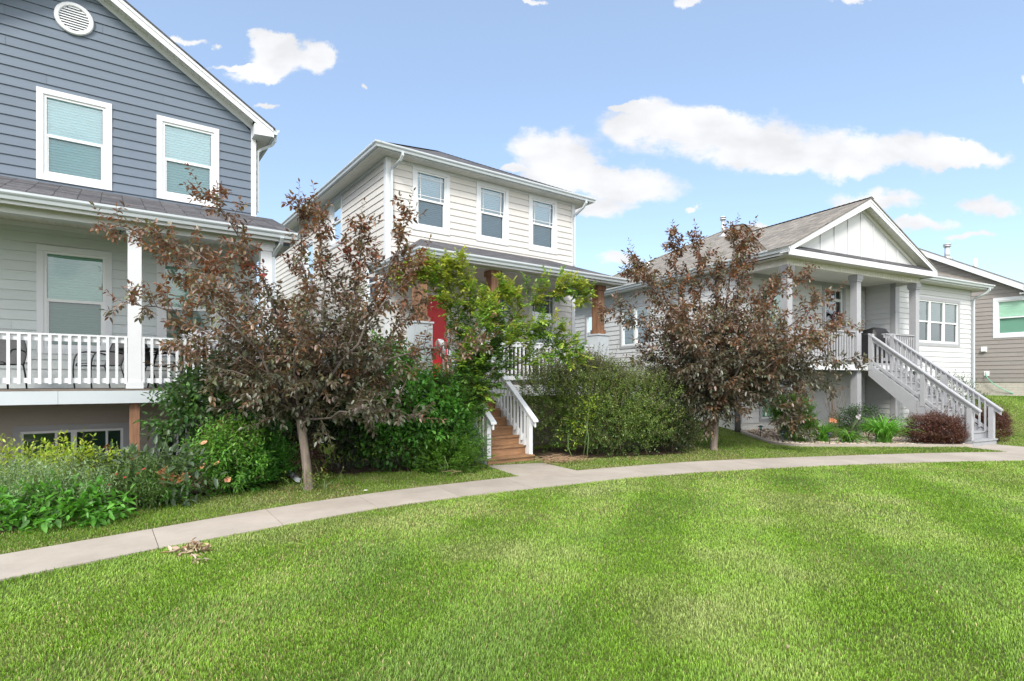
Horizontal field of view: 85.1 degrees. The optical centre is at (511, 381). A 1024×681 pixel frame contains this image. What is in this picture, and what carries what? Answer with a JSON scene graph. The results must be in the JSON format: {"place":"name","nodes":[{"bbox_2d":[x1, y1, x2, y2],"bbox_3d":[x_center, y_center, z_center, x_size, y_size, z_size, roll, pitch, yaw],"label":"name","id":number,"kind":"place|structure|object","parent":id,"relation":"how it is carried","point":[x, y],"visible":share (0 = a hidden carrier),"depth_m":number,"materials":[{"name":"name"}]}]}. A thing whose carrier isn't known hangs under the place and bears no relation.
{"place":"outdoors","nodes":[
{"label":"outdoors","id":0,"kind":"place"},
{"bbox_2d":[180,328,226,377],"bbox_3d":[-6.105,-0.466,11.029,1.360,1.170,0.602,0,0,-36],"label":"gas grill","id":1,"kind":"object","parent":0,"point":[195,332],"visible":0.07,"depth_m":10.83,"materials":[{"name":"black metal"}]},
{"bbox_2d":[0,395,1023,680],"bbox_3d":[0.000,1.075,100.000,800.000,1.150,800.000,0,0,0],"label":"ground","id":2,"kind":"structure","parent":0,"point":[634,560],"depth_m":4.58,"materials":[{"name":"green plant"}]},
{"bbox_2d":[0,0,300,481],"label":"gabled house","id":3,"kind":"structure","parent":2,"relation":"on","point":[106,106],"depth_m":10.62,"materials":[{"name":"blue"}]},
{"bbox_2d":[0,339,27,388],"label":"patio chair","id":4,"kind":"object","parent":3,"relation":"on","point":[13,352],"visible":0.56,"depth_m":9.50,"materials":[{"name":"metal"}]},
{"bbox_2d":[13,423,128,461],"bbox_3d":[-8.323,1.290,10.598,1.731,0.960,0.154,0,0,-36],"label":"window","id":5,"kind":"structure","parent":3,"relation":"in","point":[105,432],"depth_m":10.56,"materials":[{"name":"white glass"}]},
{"bbox_2d":[36,86,111,190],"bbox_3d":[-8.307,-4.573,10.609,1.130,1.689,0.154,0,0,-36],"label":"window","id":6,"kind":"structure","parent":3,"relation":"in","point":[72,151],"depth_m":10.61,"materials":[{"name":"white glass"}]},
{"bbox_2d":[36,244,111,354],"bbox_3d":[-8.306,-1.520,10.610,1.126,2.000,0.154,0,0,-36],"label":"window","id":7,"kind":"structure","parent":3,"relation":"in","point":[73,304],"depth_m":10.60,"materials":[{"name":"grey glass"}]},
{"bbox_2d":[72,343,123,388],"bbox_3d":[-7.386,-0.336,10.038,0.593,0.915,0.657,0,0,26],"label":"patio chair","id":8,"kind":"object","parent":3,"relation":"on","point":[112,356],"visible":0.58,"depth_m":10.13,"materials":[{"name":"metal"}]},
{"bbox_2d":[114,347,165,387],"bbox_3d":[-6.935,-0.251,10.471,0.860,0.745,0.860,0,0,-36],"label":"patio table","id":9,"kind":"object","parent":3,"relation":"on","point":[154,361],"visible":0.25,"depth_m":10.42,"materials":[{"name":"metal"}]},
{"bbox_2d":[145,344,181,387],"bbox_3d":[-6.511,-0.336,10.353,0.657,0.915,0.593,0,0,-21],"label":"patio chair","id":10,"kind":"object","parent":3,"relation":"on","point":[147,355],"visible":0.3,"depth_m":10.23,"materials":[{"name":"metal"}]},
{"bbox_2d":[151,421,220,456],"bbox_3d":[-6.799,1.290,11.693,1.290,0.960,0.154,0,0,-36],"label":"window","id":11,"kind":"structure","parent":3,"relation":"in","point":[170,443],"depth_m":11.52,"materials":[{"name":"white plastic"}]},
{"bbox_2d":[157,115,218,206],"bbox_3d":[-6.789,-4.573,11.701,1.134,1.689,0.154,0,0,-36],"label":"window","id":12,"kind":"structure","parent":3,"relation":"in","point":[179,142],"depth_m":11.68,"materials":[{"name":"white glass"}]},
{"bbox_2d":[157,258,218,355],"bbox_3d":[-6.789,-1.520,11.700,1.133,2.000,0.154,0,0,-36],"label":"window","id":13,"kind":"structure","parent":3,"relation":"in","point":[162,332],"depth_m":11.58,"materials":[{"name":"grey glass"}]},
{"bbox_2d":[0,454,300,532],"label":"bed soil","id":14,"kind":"structure","parent":2,"relation":"on","point":[193,492],"depth_m":8.65,"materials":[{"name":"brown soil"}]},
{"bbox_2d":[0,426,128,505],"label":"lime shrub","id":15,"kind":"object","parent":14,"relation":"on","point":[89,448],"visible":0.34,"depth_m":7.20,"materials":[{"name":"green plant"}]},
{"bbox_2d":[0,440,132,519],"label":"russian sage","id":16,"kind":"object","parent":14,"relation":"on","point":[9,481],"visible":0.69,"depth_m":6.63,"materials":[{"name":"green plant"}]},
{"bbox_2d":[0,470,139,534],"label":"creeper patch","id":17,"kind":"object","parent":14,"relation":"on","point":[85,509],"visible":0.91,"depth_m":6.35,"materials":[{"name":"green plant"}]},
{"bbox_2d":[50,479,191,511],"bbox_3d":[-4.944,1.483,7.142,1.050,0.487,1.345,0,0,30],"label":"seedling patch","id":18,"kind":"object","parent":14,"relation":"on","point":[163,494],"visible":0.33,"depth_m":7.24,"materials":[{"name":"green plant"}]},
{"bbox_2d":[92,434,188,514],"bbox_3d":[-4.839,1.260,7.157,1.310,1.166,0.880,0,0,-14],"label":"coneflower plant","id":19,"kind":"object","parent":14,"relation":"on","point":[140,490],"visible":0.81,"depth_m":7.09,"materials":[{"name":"green plant"}]},
{"bbox_2d":[74,436,226,509],"bbox_3d":[-4.867,1.277,7.598,2.016,1.047,1.260,0,0,0],"label":"peony plant","id":20,"kind":"object","parent":14,"relation":"on","point":[166,452],"visible":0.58,"depth_m":7.46,"materials":[{"name":"green plant"}]},
{"bbox_2d":[148,465,203,502],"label":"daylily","id":21,"kind":"object","parent":14,"relation":"on","point":[171,476],"visible":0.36,"depth_m":7.46,"materials":[{"name":"green plant"}]},
{"bbox_2d":[133,343,294,459],"bbox_3d":[-4.839,0.525,9.334,2.560,2.357,1.878,0,0,0],"label":"viburnum shrub","id":22,"kind":"object","parent":14,"relation":"on","point":[187,388],"visible":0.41,"depth_m":8.89,"materials":[{"name":"green plant"}]},
{"bbox_2d":[163,408,275,495],"bbox_3d":[-4.239,1.153,8.273,1.598,1.524,1.227,0,0,0],"label":"rose bush","id":23,"kind":"object","parent":14,"relation":"on","point":[222,452],"visible":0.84,"depth_m":8.09,"materials":[{"name":"green plant"}]},
{"bbox_2d":[203,432,284,492],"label":"marigold clump","id":24,"kind":"object","parent":14,"relation":"on","point":[258,481],"visible":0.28,"depth_m":8.45,"materials":[{"name":"green plant"}]},
{"bbox_2d":[238,401,261,482],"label":"tall weed","id":25,"kind":"object","parent":14,"relation":"on","point":[246,424],"visible":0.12,"depth_m":9.02,"materials":[{"name":"green plant"}]},
{"bbox_2d":[243,419,300,481],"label":"ferny clump","id":26,"kind":"object","parent":14,"relation":"on","point":[280,453],"visible":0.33,"depth_m":9.04,"materials":[{"name":"green plant"}]},
{"bbox_2d":[263,447,301,483],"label":"leafy weeds","id":27,"kind":"object","parent":14,"relation":"on","point":[295,471],"visible":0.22,"depth_m":9.12,"materials":[{"name":"green plant"}]},
{"bbox_2d":[160,537,211,556],"bbox_3d":[-3.099,1.603,5.370,0.459,0.183,0.384,0,0,0],"label":"leaf pile","id":28,"kind":"object","parent":2,"relation":"on","point":[191,547],"visible":0.93,"depth_m":5.32,"materials":[{"name":"brown plant"}]},
{"bbox_2d":[191,553,209,564],"bbox_3d":[-2.832,1.615,5.045,0.221,0.099,0.107,0,0,6],"label":"leaf scatter","id":29,"kind":"object","parent":2,"relation":"on","point":[195,559],"visible":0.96,"depth_m":5.07,"materials":[{"name":"brown plant"}]},
{"bbox_2d":[89,163,503,490],"bbox_3d":[-3.261,-0.846,8.609,6.292,5.209,3.078,0,0,0],"label":"purple leaf tree","id":30,"kind":"object","parent":2,"relation":"on","point":[293,382],"visible":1,"depth_m":8.46,"materials":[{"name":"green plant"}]},
{"bbox_2d":[287,429,328,482],"bbox_3d":[-3.291,1.272,9.049,0.683,0.993,0.658,0,0,-33],"label":"dark coleus","id":31,"kind":"object","parent":2,"relation":"on","point":[311,452],"visible":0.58,"depth_m":9.04,"materials":[{"name":"green plant"}]},
{"bbox_2d":[279,465,344,491],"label":"trunk suckers","id":32,"kind":"object","parent":2,"relation":"on","point":[313,480],"visible":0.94,"depth_m":8.34,"materials":[{"name":"green plant"}]},
{"bbox_2d":[328,457,475,472],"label":"bed soil","id":33,"kind":"structure","parent":2,"relation":"on","point":[359,469],"depth_m":10.49,"materials":[{"name":"brown soil"}]},
{"bbox_2d":[266,386,386,471],"bbox_3d":[-3.430,0.808,10.345,2.061,1.791,1.697,0,0,-27],"label":"purple tinged shrub","id":34,"kind":"object","parent":33,"relation":"on","point":[315,426],"visible":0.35,"depth_m":10.06,"materials":[{"name":"green plant"}]},
{"bbox_2d":[317,328,474,472],"bbox_3d":[-2.162,0.368,10.681,3.095,2.854,2.074,0,0,0],"label":"green shrub","id":35,"kind":"object","parent":33,"relation":"on","point":[420,392],"visible":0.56,"depth_m":10.18,"materials":[{"name":"green plant"}]},
{"bbox_2d":[424,354,492,469],"bbox_3d":[-1.115,0.639,10.665,1.611,2.450,1.349,0,0,31],"label":"fern leaf shrub","id":36,"kind":"object","parent":33,"relation":"on","point":[471,414],"visible":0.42,"depth_m":10.49,"materials":[{"name":"green plant"}]},
{"bbox_2d":[388,244,597,462],"bbox_3d":[-0.398,-0.494,11.113,4.202,4.393,1.842,0,0,0],"label":"yellow green tree","id":37,"kind":"object","parent":33,"relation":"on","point":[443,271],"visible":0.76,"depth_m":10.87,"materials":[{"name":"green plant"}]},
{"bbox_2d":[400,431,497,474],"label":"weed clump","id":38,"kind":"object","parent":2,"relation":"on","point":[457,460],"visible":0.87,"depth_m":10.04,"materials":[{"name":"green plant"}]},
{"bbox_2d":[275,139,629,464],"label":"hip roof house","id":39,"kind":"structure","parent":2,"relation":"on","point":[511,226],"depth_m":15.55,"materials":[{"name":"beige wood"}]},
{"bbox_2d":[304,238,313,289],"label":"window","id":40,"kind":"structure","parent":39,"relation":"in","point":[311,248],"depth_m":19.80,"materials":[{"name":"glass"}]},
{"bbox_2d":[329,193,342,249],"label":"window","id":41,"kind":"structure","parent":39,"relation":"in","point":[336,210],"depth_m":17.56,"materials":[{"name":"glass"}]},
{"bbox_2d":[363,257,378,307],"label":"window","id":42,"kind":"structure","parent":39,"relation":"in","point":[369,281],"depth_m":15.39,"materials":[{"name":"white paint"}]},
{"bbox_2d":[412,165,449,235],"bbox_3d":[-2.224,-4.912,15.205,1.137,1.715,0.154,0,0,-36],"label":"window","id":43,"kind":"structure","parent":39,"relation":"in","point":[432,191],"depth_m":15.23,"materials":[{"name":"white glass"}]},
{"bbox_2d":[427,290,452,375],"bbox_3d":[-2.170,-1.220,15.198,1.250,2.540,0.107,0,0,-36],"label":"door","id":44,"kind":"structure","parent":39,"relation":"in","point":[439,329],"depth_m":15.29,"materials":[{"name":"red paint"}]},
{"bbox_2d":[476,181,508,245],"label":"window","id":45,"kind":"structure","parent":39,"relation":"in","point":[492,201],"depth_m":16.41,"materials":[{"name":"white glass"}]},
{"bbox_2d":[476,283,508,351],"bbox_3d":[-0.591,-1.819,16.399,1.159,2.038,0.154,0,0,-36],"label":"window","id":46,"kind":"structure","parent":39,"relation":"in","point":[501,300],"depth_m":16.55,"materials":[{"name":"grey glass"}]},
{"bbox_2d":[509,347,541,375],"bbox_3d":[0.351,-0.501,15.859,0.840,1.100,0.760,0,0,-36],"label":"wicker chair","id":47,"kind":"object","parent":39,"relation":"on","point":[518,363],"visible":0.09,"depth_m":15.74,"materials":[{"name":"wicker"}]},
{"bbox_2d":[528,289,556,355],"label":"window","id":48,"kind":"structure","parent":39,"relation":"in","point":[552,305],"depth_m":17.68,"materials":[{"name":"grey glass"}]},
{"bbox_2d":[529,194,556,254],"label":"window","id":49,"kind":"structure","parent":39,"relation":"in","point":[542,211],"depth_m":17.54,"materials":[{"name":"white glass"}]},
{"bbox_2d":[489,463,576,475],"bbox_3d":[0.366,1.673,10.554,1.240,0.070,1.373,0,0,-27],"label":"path apron","id":50,"kind":"object","parent":2,"relation":"on","point":[526,469],"visible":0.63,"depth_m":10.52,"materials":[{"name":"concrete"}]},
{"bbox_2d":[524,453,594,464],"bbox_3d":[1.030,1.559,11.408,1.393,0.148,1.145,0,0,-27],"label":"twig heap","id":51,"kind":"object","parent":2,"relation":"on","point":[560,459],"visible":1,"depth_m":11.30,"materials":[{"name":"wood"}]},
{"bbox_2d":[533,441,683,459],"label":"bed soil","id":52,"kind":"structure","parent":2,"relation":"on","point":[579,451],"depth_m":12.93,"materials":[{"name":"brown soil"}]},
{"bbox_2d":[554,384,598,458],"bbox_3d":[1.364,0.827,11.793,1.035,1.754,0.574,0,0,11],"label":"bright sapling","id":53,"kind":"object","parent":52,"relation":"on","point":[586,427],"visible":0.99,"depth_m":11.76,"materials":[{"name":"green plant"}]},
{"bbox_2d":[509,341,692,456],"bbox_3d":[2.027,0.458,12.762,4.241,2.892,2.697,0,0,0],"label":"olive shrub","id":54,"kind":"object","parent":52,"relation":"on","point":[611,399],"visible":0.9,"depth_m":12.38,"materials":[{"name":"green plant"}]},
{"bbox_2d":[631,357,704,451],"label":"dark small shrub","id":55,"kind":"object","parent":52,"relation":"on","point":[690,428],"visible":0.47,"depth_m":12.72,"materials":[{"name":"green plant"}]},
{"bbox_2d":[588,212,882,449],"bbox_3d":[5.398,-1.180,13.458,6.383,5.849,3.773,0,0,-28],"label":"purple leaf tree","id":56,"kind":"object","parent":2,"relation":"on","point":[731,364],"visible":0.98,"depth_m":13.23,"materials":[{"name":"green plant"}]},
{"bbox_2d":[575,196,1002,445],"bbox_3d":[10.166,-2.266,22.021,12.234,8.632,15.712,0,0,-27],"label":"gabled porch bungalow","id":57,"kind":"object","parent":2,"relation":"on","point":[907,295],"visible":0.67,"depth_m":17.39,"materials":[{"name":"white wood"}]},
{"bbox_2d":[585,313,591,344],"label":"window","id":58,"kind":"structure","parent":57,"relation":"in","point":[588,317],"depth_m":23.49,"materials":[{"name":"white plastic"}]},
{"bbox_2d":[619,302,650,348],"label":"window","id":59,"kind":"structure","parent":57,"relation":"in","point":[624,335],"depth_m":20.76,"materials":[{"name":"white plastic"}]},
{"bbox_2d":[666,297,679,319],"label":"window","id":60,"kind":"structure","parent":57,"relation":"in","point":[673,301],"depth_m":18.93,"materials":[{"name":"white plastic"}]},
{"bbox_2d":[734,410,740,432],"bbox_3d":[6.660,1.101,16.450,0.209,0.873,0.220,0,0,0],"label":"drain pipe","id":61,"kind":"object","parent":57,"relation":"attached to","point":[737,426],"visible":0.58,"depth_m":16.39,"materials":[{"name":"grey metal"}]},
{"bbox_2d":[759,284,780,330],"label":"window","id":62,"kind":"structure","parent":57,"relation":"in","point":[778,297],"depth_m":17.36,"materials":[{"name":"white plastic"}]},
{"bbox_2d":[759,380,798,421],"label":"window","id":63,"kind":"structure","parent":57,"relation":"in","point":[761,411],"depth_m":17.15,"materials":[{"name":"glass"}]},
{"bbox_2d":[822,284,845,361],"bbox_3d":[10.716,-1.885,18.606,1.210,2.670,0.094,0,0,-27],"label":"door","id":64,"kind":"structure","parent":57,"relation":"in","point":[839,297],"depth_m":18.68,"materials":[{"name":"white paint"}]},
{"bbox_2d":[829,311,841,322],"bbox_3d":[10.767,-2.075,18.501,0.622,0.653,0.203,0,0,-27],"label":"door wreath","id":65,"kind":"object","parent":64,"relation":"attached to","point":[834,313],"depth_m":18.42,"materials":[{"name":"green plant"}]},
{"bbox_2d":[861,327,896,363],"bbox_3d":[11.875,-1.162,18.213,1.534,1.218,0.650,0,0,-27],"label":"covered grill","id":66,"kind":"object","parent":57,"relation":"on","point":[877,332],"visible":0.3,"depth_m":17.87,"materials":[{"name":"black fabric"}]},
{"bbox_2d":[919,296,959,346],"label":"window","id":67,"kind":"structure","parent":57,"relation":"in","point":[939,319],"depth_m":19.87,"materials":[{"name":"white plastic"}]},
{"bbox_2d":[744,428,964,443],"bbox_3d":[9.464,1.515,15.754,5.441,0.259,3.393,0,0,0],"label":"pebble mulch","id":68,"kind":"object","parent":2,"relation":"on","point":[901,440],"visible":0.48,"depth_m":15.15,"materials":[{"name":"beige gravel"}]},
{"bbox_2d":[767,389,821,442],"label":"boxwood shrub","id":69,"kind":"object","parent":68,"relation":"on","point":[778,413],"visible":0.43,"depth_m":14.79,"materials":[{"name":"green plant"}]},
{"bbox_2d":[801,417,851,441],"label":"daylily","id":70,"kind":"object","parent":68,"relation":"on","point":[823,436],"visible":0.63,"depth_m":14.87,"materials":[{"name":"green plant"}]},
{"bbox_2d":[821,389,850,438],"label":"feather grass","id":71,"kind":"object","parent":68,"relation":"on","point":[832,410],"depth_m":15.74,"materials":[{"name":"green plant"}]},
{"bbox_2d":[830,415,870,443],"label":"daylily","id":72,"kind":"object","parent":68,"relation":"on","point":[845,436],"visible":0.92,"depth_m":14.75,"materials":[{"name":"green plant"}]},
{"bbox_2d":[823,402,897,437],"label":"dark leaf shrub","id":73,"kind":"object","parent":68,"relation":"on","point":[843,422],"visible":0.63,"depth_m":15.92,"materials":[{"name":"green plant"}]},
{"bbox_2d":[849,413,925,442],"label":"daylily","id":74,"kind":"object","parent":68,"relation":"on","point":[883,431],"visible":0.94,"depth_m":14.61,"materials":[{"name":"green plant"}]},
{"bbox_2d":[900,401,972,443],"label":"barberry shrub","id":75,"kind":"object","parent":68,"relation":"on","point":[932,421],"visible":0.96,"depth_m":14.29,"materials":[{"name":"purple plant"}]},
{"bbox_2d":[740,429,972,446],"bbox_3d":[8.727,1.553,14.497,5.542,0.294,1.996,0,0,27],"label":"bed edging","id":76,"kind":"object","parent":2,"relation":"on","point":[842,445],"visible":0.6,"depth_m":14.06,"materials":[{"name":"concrete"}]},
{"bbox_2d":[927,369,994,412],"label":"stair side shrub","id":77,"kind":"object","parent":2,"relation":"on","point":[971,397],"visible":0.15,"depth_m":17.85,"materials":[{"name":"green plant"}]},
{"bbox_2d":[919,243,1023,395],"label":"taupe house","id":78,"kind":"structure","parent":2,"relation":"on","point":[999,334],"depth_m":23.68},
{"bbox_2d":[985,374,1013,393],"bbox_3d":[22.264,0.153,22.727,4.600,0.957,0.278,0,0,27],"label":"garden hose","id":79,"kind":"object","parent":78,"relation":"hanging from","point":[996,385],"visible":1,"depth_m":23.58,"materials":[{"name":"green rubber"}]},
{"bbox_2d":[993,296,1023,337],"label":"window","id":80,"kind":"structure","parent":78,"relation":"in","point":[1008,312],"depth_m":23.43,"materials":[{"name":"glass"}]},
{"bbox_2d":[969,444,1023,451],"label":"path apron","id":81,"kind":"object","parent":2,"relation":"on","point":[1003,448],"visible":0.68,"depth_m":13.88,"materials":[{"name":"concrete"}]},
{"bbox_2d":[975,399,1019,440],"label":"barberry shrub","id":82,"kind":"object","parent":2,"relation":"on","point":[1002,423],"visible":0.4,"depth_m":15.12,"materials":[{"name":"purple plant"}]},
{"bbox_2d":[0,451,1023,580],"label":"path","id":83,"kind":"structure","parent":0,"point":[32,561],"depth_m":7.54,"materials":[{"name":"concrete"}]},
{"bbox_2d":[126,0,1023,338],"label":"sky","id":84,"kind":"structure","parent":0,"point":[657,112],"materials":[{"name":"blue"}]}
]}

